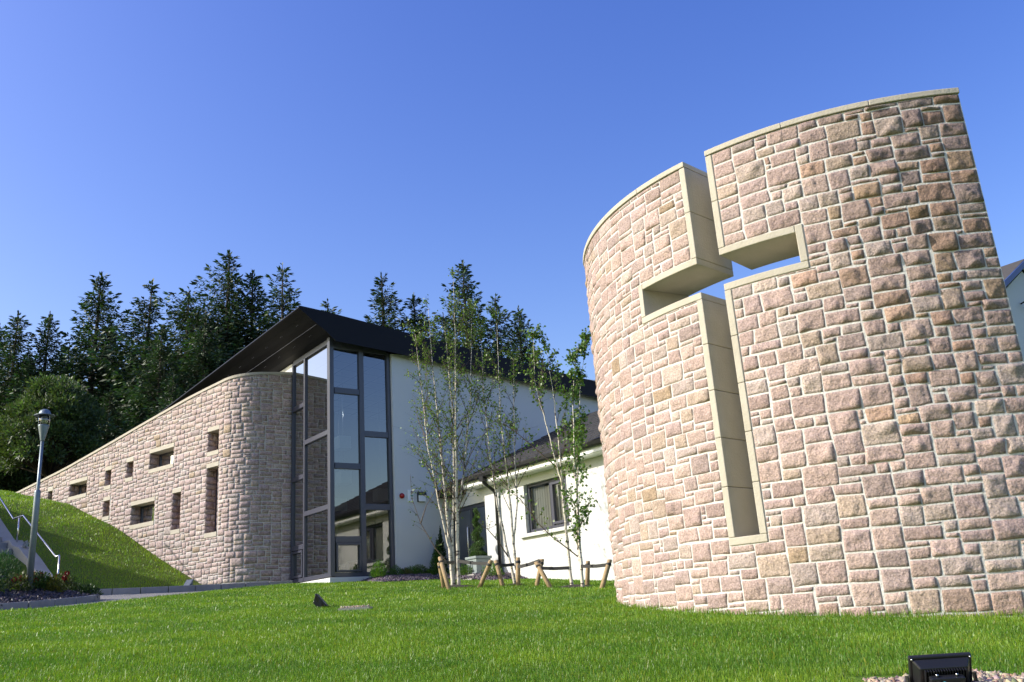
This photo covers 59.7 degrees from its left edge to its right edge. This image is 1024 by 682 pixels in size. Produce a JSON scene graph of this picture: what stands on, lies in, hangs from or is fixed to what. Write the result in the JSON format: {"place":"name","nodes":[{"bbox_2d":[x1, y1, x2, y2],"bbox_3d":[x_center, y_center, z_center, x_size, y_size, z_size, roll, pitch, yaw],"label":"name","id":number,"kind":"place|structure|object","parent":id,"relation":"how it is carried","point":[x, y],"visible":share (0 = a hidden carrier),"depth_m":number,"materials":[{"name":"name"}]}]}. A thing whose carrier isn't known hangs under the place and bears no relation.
{"place":"outdoors","nodes":[
{"label":"outdoors","id":0,"kind":"place"},
{"bbox_2d":[1,590,212,610],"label":"paving","id":1,"kind":"structure","parent":0,"point":[105,598],"depth_m":19.15,"materials":[{"name":"grey concrete"}]},
{"bbox_2d":[0,519,52,577],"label":"concrete staircase","id":2,"kind":"structure","parent":1,"relation":"on","point":[11,544],"depth_m":20.82,"materials":[{"name":"grey concrete"}]},
{"bbox_2d":[22,540,28,547],"bbox_3d":[-11.377,4.756,20.893,0.200,0.156,0.109,-18,-22,38],"label":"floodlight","id":3,"kind":"object","parent":2,"relation":"on","point":[25,544],"visible":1,"depth_m":20.86,"materials":[{"name":"metal"}]},
{"bbox_2d":[0,497,59,573],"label":"handrail","id":4,"kind":"object","parent":2,"relation":"attached to","point":[38,535],"visible":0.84,"depth_m":21.11,"materials":[{"name":"silver metal"}]},
{"bbox_2d":[0,594,99,609],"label":"kerb","id":5,"kind":"structure","parent":1,"relation":"on","point":[50,602],"depth_m":16.03,"materials":[{"name":"concrete"}]},
{"bbox_2d":[93,581,292,594],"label":"kerb","id":6,"kind":"structure","parent":1,"relation":"on","point":[162,589],"depth_m":20.84,"materials":[{"name":"concrete"}]},
{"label":"flower bed soil","id":7,"kind":"structure","parent":1,"relation":"on","visible":0},
{"bbox_2d":[0,574,6,591],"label":"rose bush","id":8,"kind":"object","parent":7,"relation":"on","point":[2,584],"visible":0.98,"depth_m":15.91,"materials":[{"name":"green plant"}]},
{"bbox_2d":[0,548,22,580],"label":"dwarf pine","id":9,"kind":"object","parent":7,"relation":"on","point":[4,571],"visible":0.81,"depth_m":17.01,"materials":[{"name":"green plant"}]},
{"bbox_2d":[1,571,32,590],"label":"rose bush","id":10,"kind":"object","parent":7,"relation":"on","point":[17,579],"visible":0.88,"depth_m":16.41,"materials":[{"name":"green plant"}]},
{"bbox_2d":[26,570,53,588],"bbox_3d":[-9.034,4.606,17.100,0.592,0.433,0.527,-4,-17,0],"label":"rose bush","id":11,"kind":"object","parent":7,"relation":"on","point":[40,574],"visible":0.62,"depth_m":17.03,"materials":[{"name":"green plant"}]},
{"bbox_2d":[26,409,54,590],"bbox_3d":[-9.130,3.073,17.149,0.382,3.617,0.382,-4,-17,0],"label":"lamp post","id":12,"kind":"object","parent":7,"relation":"on","point":[46,415],"visible":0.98,"depth_m":17.12,"materials":[{"name":"metal"}]},
{"bbox_2d":[0,581,98,606],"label":"bark chippings","id":13,"kind":"object","parent":7,"relation":"on","point":[12,595],"visible":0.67,"depth_m":16.30,"materials":[{"name":"wood"}]},
{"bbox_2d":[41,575,66,591],"bbox_3d":[-8.799,4.683,17.109,0.493,0.380,0.475,-4,-17,0],"label":"shrub","id":14,"kind":"object","parent":7,"relation":"on","point":[59,587],"visible":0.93,"depth_m":17.08,"materials":[{"name":"green plant"}]},
{"bbox_2d":[53,570,79,590],"bbox_3d":[-8.898,4.789,17.718,0.577,0.462,0.518,-11,-19,23],"label":"rose bush","id":15,"kind":"object","parent":7,"relation":"on","point":[64,578],"visible":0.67,"depth_m":17.73,"materials":[{"name":"green plant"}]},
{"bbox_2d":[73,584,103,594],"bbox_3d":[-8.473,4.973,17.780,0.570,0.283,0.609,-4,-17,0],"label":"shrub","id":16,"kind":"object","parent":7,"relation":"on","point":[88,589],"visible":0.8,"depth_m":17.73,"materials":[{"name":"green plant"}]},
{"bbox_2d":[0,490,244,593],"bbox_3d":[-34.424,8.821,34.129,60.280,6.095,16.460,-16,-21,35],"label":"grass bank","id":17,"kind":"structure","parent":0,"point":[82,556],"depth_m":23.35,"materials":[{"name":"green plant"}]},
{"bbox_2d":[183,579,193,585],"bbox_3d":[-7.665,5.756,21.167,0.258,0.194,0.160,-14,-20,29],"label":"floodlight","id":18,"kind":"object","parent":17,"relation":"on","point":[189,582],"visible":0.8,"depth_m":21.14,"materials":[{"name":"metal"}]},
{"bbox_2d":[0,578,1023,681],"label":"lawn","id":19,"kind":"structure","parent":0,"point":[859,678],"depth_m":7.09,"materials":[{"name":"green plant"}]},
{"bbox_2d":[16,305,597,584],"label":"glass fronted building","id":20,"kind":"structure","parent":19,"relation":"on","point":[276,452],"depth_m":23.79,"materials":[{"name":"stone"}]},
{"bbox_2d":[47,487,52,499],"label":"window","id":21,"kind":"structure","parent":20,"relation":"in","point":[50,489],"depth_m":29.37,"materials":[{"name":"beige stone"}]},
{"bbox_2d":[68,476,87,500],"bbox_3d":[-13.597,4.707,28.359,0.420,0.640,1.120,18,-27,-50],"label":"window","id":22,"kind":"structure","parent":20,"relation":"in","point":[80,491],"depth_m":28.53,"materials":[{"name":"beige stone"}]},
{"bbox_2d":[102,496,110,520],"bbox_3d":[-12.118,5.091,27.072,0.420,0.710,0.400,18,-27,-50],"label":"window","id":23,"kind":"structure","parent":20,"relation":"in","point":[105,516],"depth_m":27.05,"materials":[{"name":"beige stone"}]},
{"bbox_2d":[104,465,111,489],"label":"window","id":24,"kind":"structure","parent":20,"relation":"in","point":[108,470],"depth_m":27.33,"materials":[{"name":"beige stone"}]},
{"bbox_2d":[125,457,133,481],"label":"window","id":25,"kind":"structure","parent":20,"relation":"in","point":[130,461],"depth_m":26.67,"materials":[{"name":"beige stone"}]},
{"bbox_2d":[129,496,154,529],"bbox_3d":[-10.505,4.988,25.801,0.420,0.800,1.260,18,-27,-50],"label":"window","id":26,"kind":"structure","parent":20,"relation":"in","point":[144,516],"depth_m":26.02,"materials":[{"name":"beige stone"}]},
{"bbox_2d":[148,443,174,473],"bbox_3d":[-9.936,3.405,25.748,0.420,0.710,1.270,18,-27,-50],"label":"window","id":27,"kind":"structure","parent":20,"relation":"in","point":[164,454],"depth_m":25.92,"materials":[{"name":"beige stone"}]},
{"bbox_2d":[170,487,181,534],"bbox_3d":[-9.147,4.727,24.775,0.420,1.250,0.450,18,-27,-50],"label":"window","id":28,"kind":"structure","parent":20,"relation":"in","point":[176,493],"depth_m":24.81,"materials":[{"name":"beige stone"}]},
{"bbox_2d":[204,461,218,537],"bbox_3d":[-7.861,4.249,23.863,0.420,1.970,0.560,18,-27,-50],"label":"window","id":29,"kind":"structure","parent":20,"relation":"in","point":[211,501],"depth_m":23.96,"materials":[{"name":"beige stone"}]},
{"bbox_2d":[207,425,219,456],"bbox_3d":[-7.973,2.741,24.338,0.420,0.800,0.540,18,-27,-50],"label":"window","id":30,"kind":"structure","parent":20,"relation":"in","point":[213,440],"depth_m":24.39,"materials":[{"name":"beige stone"}]},
{"bbox_2d":[407,490,413,501],"bbox_3d":[-2.626,4.008,23.103,0.170,0.310,0.037,9,-21,-35],"label":"safety sign","id":31,"kind":"object","parent":20,"relation":"attached to","point":[410,496],"visible":0.84,"depth_m":23.09,"materials":[{"name":"white paint"}]},
{"bbox_2d":[417,492,426,501],"bbox_3d":[-2.349,4.059,23.259,0.240,0.270,0.095,9,-21,-35],"label":"entry box","id":32,"kind":"object","parent":20,"relation":"attached to","point":[421,498],"visible":0.87,"depth_m":23.22,"materials":[{"name":"grey plastic"}]},
{"bbox_2d":[438,478,487,569],"bbox_3d":[-0.019,4.961,23.692,3.550,2.600,1.790,9,-21,-35],"label":"entrance link","id":33,"kind":"object","parent":20,"relation":"attached to","point":[466,527],"visible":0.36,"depth_m":23.01,"materials":[{"name":"metal"}]},
{"bbox_2d":[313,594,327,607],"bbox_3d":[-2.631,3.584,12.264,0.191,0.219,0.296,-2,-17,-6],"label":"floodlight","id":34,"kind":"object","parent":19,"relation":"on","point":[318,601],"visible":0.83,"depth_m":12.16,"materials":[{"name":"black plastic"}]},
{"bbox_2d":[338,606,372,610],"bbox_3d":[-2.040,3.558,11.653,0.400,0.150,0.320,-4,-17,0],"label":"gravel tray","id":35,"kind":"object","parent":19,"relation":"on","point":[370,607],"visible":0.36,"depth_m":11.52,"materials":[{"name":"gravel"}]},
{"bbox_2d":[341,604,369,607],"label":"gravel","id":36,"kind":"structure","parent":35,"relation":"in","point":[354,606],"depth_m":11.56,"materials":[{"name":"beige gravel"}]},
{"bbox_2d":[437,563,445,587],"bbox_3d":[-1.311,4.512,16.865,0.092,0.635,0.231,-15,-20,31],"label":"tree stake","id":37,"kind":"object","parent":19,"relation":"on","point":[442,579],"visible":0.48,"depth_m":16.84,"materials":[{"name":"brown wood"}]},
{"bbox_2d":[438,556,450,589],"bbox_3d":[-1.218,4.349,16.415,0.092,0.788,0.459,7,-20,-32],"label":"tree stake","id":38,"kind":"object","parent":19,"relation":"on","point":[443,570],"visible":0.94,"depth_m":16.45,"materials":[{"name":"brown wood"}]},
{"bbox_2d":[444,560,454,563],"bbox_3d":[-1.233,4.206,16.980,0.072,0.078,0.748,-7,-18,11],"label":"tree tie","id":39,"kind":"object","parent":38,"relation":"attached to","point":[448,562],"visible":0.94,"depth_m":17.01,"materials":[{"name":"rubber"}]},
{"bbox_2d":[438,585,472,587],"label":"bare soil","id":40,"kind":"structure","parent":19,"relation":"on","point":[458,585],"depth_m":17.13,"materials":[{"name":"soil"}]},
{"bbox_2d":[394,266,500,584],"bbox_3d":[-1.341,1.700,18.403,2.322,6.741,2.158,-4,-17,0],"label":"birch tree","id":41,"kind":"object","parent":40,"relation":"on","point":[455,506],"visible":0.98,"depth_m":18.20,"materials":[{"name":"green plant"}]},
{"bbox_2d":[478,560,492,586],"bbox_3d":[-0.528,4.413,16.571,0.487,0.656,0.091,-18,-22,37],"label":"tree stake","id":42,"kind":"object","parent":19,"relation":"on","point":[485,573],"visible":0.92,"depth_m":16.53,"materials":[{"name":"brown wood"}]},
{"bbox_2d":[458,560,487,564],"bbox_3d":[-0.726,4.197,16.916,0.088,0.186,0.959,9,-22,-37],"label":"tree tie","id":43,"kind":"object","parent":42,"relation":"attached to","point":[472,562],"visible":1,"depth_m":16.92,"materials":[{"name":"rubber"}]},
{"bbox_2d":[494,560,504,585],"bbox_3d":[-0.218,4.487,16.932,0.091,0.661,0.318,9,-21,-35],"label":"tree stake","id":44,"kind":"object","parent":19,"relation":"on","point":[498,570],"visible":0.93,"depth_m":16.95,"materials":[{"name":"brown wood"}]},
{"bbox_2d":[499,563,513,566],"bbox_3d":[-0.131,4.312,17.176,0.403,0.068,0.087,7,-20,-31],"label":"tree tie","id":45,"kind":"object","parent":44,"relation":"attached to","point":[506,565],"visible":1,"depth_m":17.17,"materials":[{"name":"rubber"}]},
{"bbox_2d":[516,557,520,585],"bbox_3d":[0.115,4.442,16.891,0.092,0.678,0.157,-15,-21,33],"label":"tree stake","id":46,"kind":"object","parent":19,"relation":"on","point":[518,562],"visible":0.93,"depth_m":16.89,"materials":[{"name":"brown wood"}]},
{"bbox_2d":[458,411,614,580],"bbox_3d":[4.707,3.446,21.698,8.780,5.284,8.500,9,-21,-35],"label":"white bungalow","id":47,"kind":"object","parent":19,"relation":"on","point":[540,485],"visible":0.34,"depth_m":20.42,"materials":[{"name":"paint"}]},
{"bbox_2d":[519,476,574,537],"bbox_3d":[0.824,3.787,20.410,0.324,1.220,1.970,9,-21,-35],"label":"window","id":48,"kind":"structure","parent":47,"relation":"in","point":[557,526],"depth_m":20.58,"materials":[{"name":"grey metal"}]},
{"bbox_2d":[535,559,543,585],"bbox_3d":[0.491,4.364,16.504,0.300,0.650,0.091,9,-21,-35],"label":"tree stake","id":49,"kind":"object","parent":19,"relation":"on","point":[538,576],"visible":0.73,"depth_m":16.49,"materials":[{"name":"brown wood"}]},
{"bbox_2d":[517,559,539,567],"bbox_3d":[0.323,4.188,16.783,0.539,0.126,0.088,-18,-22,38],"label":"tree tie","id":50,"kind":"object","parent":49,"relation":"attached to","point":[526,564],"visible":0.94,"depth_m":16.77,"materials":[{"name":"rubber"}]},
{"bbox_2d":[534,561,551,587],"bbox_3d":[0.596,4.240,15.887,0.458,0.654,0.090,-19,-23,40],"label":"tree stake","id":51,"kind":"object","parent":19,"relation":"on","point":[543,574],"visible":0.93,"depth_m":15.92,"materials":[{"name":"brown wood"}]},
{"bbox_2d":[541,566,568,569],"bbox_3d":[0.742,4.068,16.000,0.570,0.096,0.073,-7,-17,8],"label":"tree tie","id":52,"kind":"object","parent":51,"relation":"attached to","point":[557,568],"visible":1,"depth_m":15.96,"materials":[{"name":"rubber"}]},
{"bbox_2d":[561,584,590,587],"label":"bare soil","id":53,"kind":"structure","parent":19,"relation":"on","point":[572,586],"depth_m":15.67,"materials":[{"name":"soil"}]},
{"bbox_2d":[488,323,584,584],"bbox_3d":[0.555,2.095,16.570,1.781,5.024,1.052,5,-19,-26],"label":"birch tree","id":54,"kind":"object","parent":53,"relation":"on","point":[536,336],"visible":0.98,"depth_m":16.76,"materials":[{"name":"green plant"}]},
{"bbox_2d":[555,326,597,586],"bbox_3d":[1.153,2.076,16.266,0.954,4.859,1.089,-15,-20,32],"label":"birch tree","id":55,"kind":"object","parent":53,"relation":"on","point":[577,436],"visible":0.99,"depth_m":16.34,"materials":[{"name":"green plant"}]},
{"bbox_2d":[585,561,589,584],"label":"tree stake","id":56,"kind":"object","parent":19,"relation":"on","point":[587,576],"visible":0.63,"depth_m":16.12,"materials":[{"name":"brown wood"}]},
{"bbox_2d":[600,559,611,587],"bbox_3d":[1.543,3.977,14.898,0.354,0.644,0.092,5,-19,-26],"label":"tree stake","id":57,"kind":"object","parent":19,"relation":"on","point":[605,573],"visible":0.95,"depth_m":14.91,"materials":[{"name":"brown wood"}]},
{"bbox_2d":[581,563,605,567],"bbox_3d":[1.427,3.866,15.367,0.084,0.096,0.818,5,-20,-28],"label":"tree tie","id":58,"kind":"object","parent":57,"relation":"attached to","point":[594,566],"visible":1,"depth_m":15.36,"materials":[{"name":"rubber"}]},
{"bbox_2d":[583,87,1023,617],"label":"curved stone wall","id":59,"kind":"structure","parent":19,"relation":"on","point":[833,419],"depth_m":9.16,"materials":[{"name":"stone"}]},
{"bbox_2d":[905,652,977,681],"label":"floodlight","id":60,"kind":"object","parent":19,"relation":"on","point":[950,667],"visible":1,"depth_m":4.09,"materials":[{"name":"black plastic"}]},
{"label":"planting bed soil","id":61,"kind":"structure","parent":19,"relation":"on","visible":0},
{"bbox_2d":[370,559,388,577],"bbox_3d":[-3.224,5.514,21.563,0.519,0.507,0.531,-4,-17,0],"label":"shrub","id":62,"kind":"object","parent":61,"relation":"on","point":[378,571],"visible":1,"depth_m":21.49,"materials":[{"name":"green plant"}]},
{"bbox_2d":[387,564,404,574],"bbox_3d":[-2.851,5.643,21.857,0.488,0.371,0.487,-18,-22,38],"label":"shrub","id":63,"kind":"object","parent":61,"relation":"on","point":[392,571],"visible":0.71,"depth_m":21.79,"materials":[{"name":"green plant"}]},
{"bbox_2d":[400,567,412,573],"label":"shrub","id":64,"kind":"object","parent":61,"relation":"on","point":[407,570],"visible":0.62,"depth_m":21.91,"materials":[{"name":"green plant"}]},
{"bbox_2d":[406,565,423,573],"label":"shrub","id":65,"kind":"object","parent":61,"relation":"on","point":[416,570],"visible":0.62,"depth_m":22.09,"materials":[{"name":"green plant"}]},
{"bbox_2d":[414,564,427,573],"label":"shrub","id":66,"kind":"object","parent":61,"relation":"on","point":[419,567],"visible":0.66,"depth_m":22.26,"materials":[{"name":"green plant"}]},
{"bbox_2d":[429,538,447,574],"bbox_3d":[-1.890,5.529,22.509,0.595,1.162,0.537,-13,-19,26],"label":"dwarf conifer","id":67,"kind":"object","parent":61,"relation":"on","point":[435,556],"visible":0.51,"depth_m":22.45,"materials":[{"name":"green plant"}]},
{"bbox_2d":[437,526,449,572],"bbox_3d":[-1.823,5.454,22.870,0.502,1.510,0.481,-4,-17,0],"label":"dwarf conifer","id":68,"kind":"object","parent":61,"relation":"on","point":[442,546],"visible":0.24,"depth_m":22.90,"materials":[{"name":"green plant"}]},
{"bbox_2d":[361,572,526,581],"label":"slate chippings","id":69,"kind":"object","parent":61,"relation":"on","point":[414,577],"visible":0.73,"depth_m":21.24,"materials":[{"name":"gravel"}]},
{"bbox_2d":[465,555,491,573],"bbox_3d":[-0.795,5.383,21.401,0.470,0.420,0.470,9,-21,-35],"label":"square planter","id":70,"kind":"object","parent":69,"relation":"on","point":[477,569],"visible":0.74,"depth_m":21.22,"materials":[{"name":"metal"}]},
{"bbox_2d":[469,507,486,556],"bbox_3d":[-0.847,4.628,21.634,0.454,1.204,0.453,9,-21,-35],"label":"spiral topiary","id":71,"kind":"object","parent":70,"relation":"on","point":[479,543],"visible":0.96,"depth_m":21.55,"materials":[{"name":"green plant"}]},
{"bbox_2d":[460,563,472,574],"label":"shrub","id":72,"kind":"object","parent":61,"relation":"on","point":[463,571],"visible":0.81,"depth_m":21.24,"materials":[{"name":"green plant"}]},
{"bbox_2d":[481,560,504,575],"bbox_3d":[-0.453,5.253,20.559,0.573,0.415,0.511,2,-18,-18],"label":"shrub","id":73,"kind":"object","parent":61,"relation":"on","point":[493,569],"visible":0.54,"depth_m":20.46,"materials":[{"name":"green plant"}]},
{"bbox_3d":[2.134,1.732,4.318,0.700,0.150,0.760,-4,-17,0],"label":"gravel tray","id":74,"kind":"object","parent":19,"relation":"on","visible":0},
{"bbox_2d":[862,668,1023,681],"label":"gravel","id":75,"kind":"structure","parent":74,"relation":"in","point":[991,676],"depth_m":4.36,"materials":[{"name":"beige gravel"}]},
{"bbox_2d":[0,0,1023,387],"label":"sky","id":76,"kind":"structure","parent":0,"point":[343,144],"materials":[{"name":"blue"}]},
{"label":"hillside","id":77,"kind":"structure","parent":0,"visible":0},
{"bbox_2d":[0,323,27,404],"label":"conifer tree","id":78,"kind":"object","parent":77,"relation":"on","point":[1,349],"visible":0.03,"depth_m":52.86,"materials":[{"name":"green plant"}]},
{"bbox_2d":[0,453,36,491],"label":"broadleaf tree","id":79,"kind":"object","parent":77,"relation":"on","point":[19,479],"visible":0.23,"depth_m":39.67,"materials":[{"name":"green plant"}]},
{"bbox_2d":[0,310,48,478],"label":"conifer tree","id":80,"kind":"object","parent":77,"relation":"on","point":[14,350],"visible":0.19,"depth_m":46.06,"materials":[{"name":"green plant"}]},
{"bbox_2d":[3,311,99,478],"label":"conifer tree","id":81,"kind":"object","parent":77,"relation":"on","point":[44,349],"visible":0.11,"depth_m":46.74,"materials":[{"name":"green plant"}]},
{"bbox_2d":[0,372,118,476],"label":"broadleaf tree","id":82,"kind":"object","parent":77,"relation":"on","point":[72,407],"visible":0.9,"depth_m":36.98,"materials":[{"name":"green plant"}]},
{"bbox_2d":[48,341,100,397],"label":"conifer tree","id":83,"kind":"object","parent":77,"relation":"on","point":[70,349],"depth_m":54.57,"materials":[{"name":"green plant"}]},
{"bbox_2d":[35,271,165,477],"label":"conifer tree","id":84,"kind":"object","parent":77,"relation":"on","point":[83,370],"visible":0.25,"depth_m":48.26,"materials":[{"name":"green plant"}]},
{"bbox_2d":[80,388,136,456],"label":"conifer tree","id":85,"kind":"object","parent":77,"relation":"on","point":[111,403],"visible":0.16,"depth_m":41.05,"materials":[{"name":"green plant"}]},
{"bbox_2d":[85,325,132,399],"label":"conifer tree","id":86,"kind":"object","parent":77,"relation":"on","point":[112,355],"depth_m":58.55,"materials":[{"name":"green plant"}]},
{"bbox_2d":[87,278,165,414],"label":"conifer tree","id":87,"kind":"object","parent":77,"relation":"on","point":[148,319],"visible":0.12,"depth_m":51.84,"materials":[{"name":"green plant"}]},
{"bbox_2d":[98,325,195,441],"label":"conifer tree","id":88,"kind":"object","parent":77,"relation":"on","point":[152,379],"visible":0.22,"depth_m":42.57,"materials":[{"name":"green plant"}]},
{"bbox_2d":[110,373,183,440],"bbox_3d":[-15.011,4.679,37.923,5.609,6.710,5.160,-12,-19,24],"label":"conifer tree","id":89,"kind":"object","parent":77,"relation":"on","point":[175,390],"visible":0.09,"depth_m":38.21,"materials":[{"name":"green plant"}]},
{"bbox_2d":[52,249,259,457],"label":"conifer tree","id":90,"kind":"object","parent":77,"relation":"on","point":[227,315],"visible":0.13,"depth_m":47.94,"materials":[{"name":"green plant"}]},
{"bbox_2d":[118,287,244,430],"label":"conifer tree","id":91,"kind":"object","parent":77,"relation":"on","point":[179,322],"visible":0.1,"depth_m":46.43,"materials":[{"name":"green plant"}]},
{"bbox_2d":[152,311,233,409],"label":"conifer tree","id":92,"kind":"object","parent":77,"relation":"on","point":[203,373],"visible":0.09,"depth_m":44.31,"materials":[{"name":"green plant"}]},
{"bbox_2d":[177,269,278,386],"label":"conifer tree","id":93,"kind":"object","parent":77,"relation":"on","point":[254,282],"visible":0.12,"depth_m":49.58,"materials":[{"name":"green plant"}]},
{"bbox_2d":[221,262,301,350],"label":"conifer tree","id":94,"kind":"object","parent":77,"relation":"on","point":[283,306],"visible":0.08,"depth_m":52.98,"materials":[{"name":"green plant"}]},
{"bbox_2d":[320,298,341,313],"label":"conifer tree","id":95,"kind":"object","parent":77,"relation":"on","point":[328,309],"visible":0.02,"depth_m":59.40,"materials":[{"name":"green plant"}]},
{"bbox_2d":[364,272,431,337],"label":"conifer tree","id":96,"kind":"object","parent":77,"relation":"on","point":[381,302],"visible":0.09,"depth_m":50.01,"materials":[{"name":"green plant"}]},
{"bbox_2d":[399,293,450,343],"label":"conifer tree","id":97,"kind":"object","parent":77,"relation":"on","point":[412,305],"visible":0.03,"depth_m":50.43,"materials":[{"name":"green plant"}]},
{"bbox_2d":[427,312,456,341],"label":"conifer tree","id":98,"kind":"object","parent":77,"relation":"on","point":[444,331],"visible":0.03,"depth_m":54.47,"materials":[{"name":"green plant"}]},
{"bbox_2d":[431,259,499,355],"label":"conifer tree","id":99,"kind":"object","parent":77,"relation":"on","point":[467,295],"visible":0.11,"depth_m":48.60,"materials":[{"name":"green plant"}]},
{"bbox_2d":[475,293,554,369],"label":"conifer tree","id":100,"kind":"object","parent":77,"relation":"on","point":[499,330],"visible":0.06,"depth_m":50.15,"materials":[{"name":"green plant"}]},
{"bbox_2d":[498,305,559,371],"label":"conifer tree","id":101,"kind":"object","parent":77,"relation":"on","point":[519,335],"visible":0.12,"depth_m":47.03,"materials":[{"name":"green plant"}]},
{"bbox_2d":[527,346,548,366],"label":"conifer tree","id":102,"kind":"object","parent":77,"relation":"on","point":[539,362],"depth_m":45.71,"materials":[{"name":"green plant"}]},
{"bbox_2d":[1001,259,1023,358],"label":"gabled house","id":103,"kind":"structure","parent":77,"relation":"on","point":[1013,274],"depth_m":32.54,"materials":[{"name":"white paint"}]},
{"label":"bare soil","id":104,"kind":"structure","parent":0,"visible":0},
{"bbox_2d":[434,302,557,582],"bbox_3d":[-0.332,2.000,18.069,2.430,5.935,1.336,4,-19,-25],"label":"birch tree","id":105,"kind":"object","parent":104,"relation":"on","point":[499,373],"visible":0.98,"depth_m":18.09,"materials":[{"name":"green plant"}]}
]}

